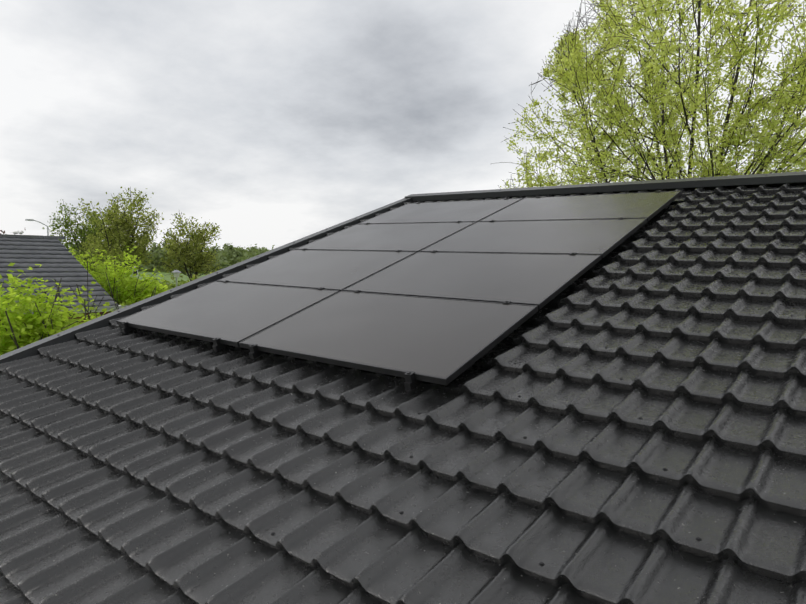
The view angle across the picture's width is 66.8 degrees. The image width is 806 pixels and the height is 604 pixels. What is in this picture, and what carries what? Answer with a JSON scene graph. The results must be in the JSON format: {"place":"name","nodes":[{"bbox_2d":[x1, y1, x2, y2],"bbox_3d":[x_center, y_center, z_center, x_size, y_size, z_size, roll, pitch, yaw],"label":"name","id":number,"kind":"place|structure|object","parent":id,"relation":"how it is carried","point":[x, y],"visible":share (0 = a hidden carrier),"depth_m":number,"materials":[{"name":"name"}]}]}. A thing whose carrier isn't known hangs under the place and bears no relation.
{"place":"outdoors","nodes":[
{"label":"outdoors","id":0,"kind":"place"},
{"bbox_2d":[0,234,126,325],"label":"neighbour house","id":1,"kind":"structure","parent":0,"point":[54,257],"depth_m":19.52,"materials":[{"name":"tile"}]},
{"bbox_2d":[94,251,214,284],"bbox_3d":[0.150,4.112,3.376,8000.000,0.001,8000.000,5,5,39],"label":"hedge","id":2,"kind":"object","parent":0,"point":[166,276],"depth_m":102.72,"materials":[{"name":"green plant"}]},
{"bbox_2d":[25,219,48,235],"bbox_3d":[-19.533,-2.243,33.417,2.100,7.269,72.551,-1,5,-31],"label":"street light","id":3,"kind":"object","parent":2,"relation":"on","point":[39,222],"visible":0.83,"depth_m":63.99,"materials":[{"name":"silver metal"}]},
{"bbox_2d":[0,263,88,354],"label":"garden shrub","id":4,"kind":"object","parent":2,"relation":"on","point":[7,316],"visible":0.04,"depth_m":8.29,"materials":[{"name":"green plant"}]},
{"bbox_2d":[1,296,96,325],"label":"garden shrub","id":5,"kind":"object","parent":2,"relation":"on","point":[60,315],"depth_m":11.32,"materials":[{"name":"green plant"}]},
{"bbox_2d":[0,261,112,352],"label":"garden shrub","id":6,"kind":"object","parent":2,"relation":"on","point":[80,299],"depth_m":9.85,"materials":[{"name":"green plant"}]},
{"bbox_2d":[0,272,155,353],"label":"garden shrub","id":7,"kind":"object","parent":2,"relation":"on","point":[37,321],"visible":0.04,"depth_m":8.43,"materials":[{"name":"green plant"}]},
{"bbox_2d":[42,199,132,274],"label":"tree","id":8,"kind":"object","parent":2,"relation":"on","point":[84,231],"visible":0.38,"depth_m":50.53,"materials":[{"name":"green plant"}]},
{"bbox_2d":[64,242,156,271],"bbox_3d":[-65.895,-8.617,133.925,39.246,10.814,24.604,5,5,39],"label":"tree","id":9,"kind":"object","parent":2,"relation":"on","point":[121,263],"visible":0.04,"depth_m":126.55,"materials":[{"name":"green plant"}]},
{"bbox_2d":[69,242,162,305],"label":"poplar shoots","id":10,"kind":"object","parent":2,"relation":"on","point":[98,273],"visible":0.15,"depth_m":23.63,"materials":[{"name":"green plant"}]},
{"bbox_2d":[74,187,163,280],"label":"tree","id":11,"kind":"object","parent":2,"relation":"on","point":[119,228],"visible":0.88,"depth_m":46.23,"materials":[{"name":"green plant"}]},
{"bbox_2d":[132,266,137,276],"bbox_3d":[-13.260,0.009,30.277,0.260,3.542,0.082,-1,5,-30],"label":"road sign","id":12,"kind":"object","parent":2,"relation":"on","point":[136,272],"visible":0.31,"depth_m":30.15,"materials":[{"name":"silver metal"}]},
{"bbox_2d":[107,265,172,305],"bbox_3d":[-11.242,0.879,25.712,5.204,4.766,5.297,5,5,39],"label":"hedge shrub","id":13,"kind":"object","parent":2,"relation":"on","point":[152,292],"visible":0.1,"depth_m":24.91,"materials":[{"name":"green plant"}]},
{"bbox_2d":[103,275,179,287],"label":"hedge shrub","id":14,"kind":"object","parent":2,"relation":"on","point":[166,281],"depth_m":42.42,"materials":[{"name":"green plant"}]},
{"bbox_2d":[162,279,189,289],"bbox_3d":[-13.966,0.382,37.693,12.438,3.716,6.834,5,5,39],"label":"hedge shrub","id":15,"kind":"object","parent":2,"relation":"on","point":[174,286],"depth_m":37.54,"materials":[{"name":"green plant"}]},
{"bbox_2d":[173,270,181,286],"bbox_3d":[-10.794,0.197,29.142,0.474,3.454,0.474,5,5,39],"label":"post lantern","id":16,"kind":"object","parent":2,"relation":"on","point":[176,273],"visible":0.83,"depth_m":28.93,"materials":[{"name":"silver metal"}]},
{"bbox_2d":[130,241,230,272],"bbox_3d":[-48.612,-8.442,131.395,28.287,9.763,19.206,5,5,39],"label":"tree","id":17,"kind":"object","parent":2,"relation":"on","point":[157,255],"visible":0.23,"depth_m":127.01,"materials":[{"name":"green plant"}]},
{"bbox_2d":[154,212,221,280],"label":"tree","id":18,"kind":"object","parent":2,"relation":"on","point":[197,243],"visible":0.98,"depth_m":46.54,"materials":[{"name":"green plant"}]},
{"bbox_2d":[199,244,257,267],"bbox_3d":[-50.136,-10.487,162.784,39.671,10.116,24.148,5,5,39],"label":"tree","id":19,"kind":"object","parent":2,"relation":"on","point":[232,257],"visible":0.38,"depth_m":159.76,"materials":[{"name":"green plant"}]},
{"bbox_2d":[222,243,272,257],"bbox_3d":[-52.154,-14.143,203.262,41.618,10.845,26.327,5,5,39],"label":"tree","id":20,"kind":"object","parent":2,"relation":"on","point":[259,251],"visible":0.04,"depth_m":200.39,"materials":[{"name":"green plant"}]},
{"bbox_2d":[237,244,274,252],"bbox_3d":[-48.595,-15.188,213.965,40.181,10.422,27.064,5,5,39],"label":"tree","id":21,"kind":"object","parent":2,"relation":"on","point":[252,248],"visible":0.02,"depth_m":216.83,"materials":[{"name":"green plant"}]},
{"bbox_2d":[492,0,805,188],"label":"tree","id":22,"kind":"object","parent":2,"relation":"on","point":[573,77],"visible":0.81,"depth_m":15.17,"materials":[{"name":"green plant"}]},
{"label":"house","id":23,"kind":"structure","parent":2,"relation":"on"},
{"bbox_2d":[0,183,805,603],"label":"house roof tiles","id":24,"kind":"object","parent":23,"relation":"on","point":[144,467],"visible":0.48,"depth_m":2.65,"materials":[{"name":"concrete"}]},
{"bbox_2d":[116,190,681,390],"bbox_3d":[0.149,-0.423,5.651,3.460,0.120,4.254,5,24,39],"label":"solar panel array","id":25,"kind":"object","parent":24,"relation":"on","point":[414,295],"visible":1,"depth_m":4.84,"materials":[{"name":"black glass"}]},
{"bbox_2d":[0,171,805,363],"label":"roof flashings","id":26,"kind":"object","parent":24,"relation":"on","point":[749,181],"visible":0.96,"depth_m":6.51,"materials":[{"name":"grey metal"}]},
{"bbox_2d":[271,189,805,565],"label":"roof screws","id":27,"kind":"object","parent":24,"relation":"on","point":[540,563],"visible":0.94,"depth_m":2.61,"materials":[{"name":"grey metal"}]},
{"bbox_2d":[0,0,805,251],"label":"sky","id":28,"kind":"structure","parent":0,"point":[278,123],"materials":[{"name":"grey"}]}
]}

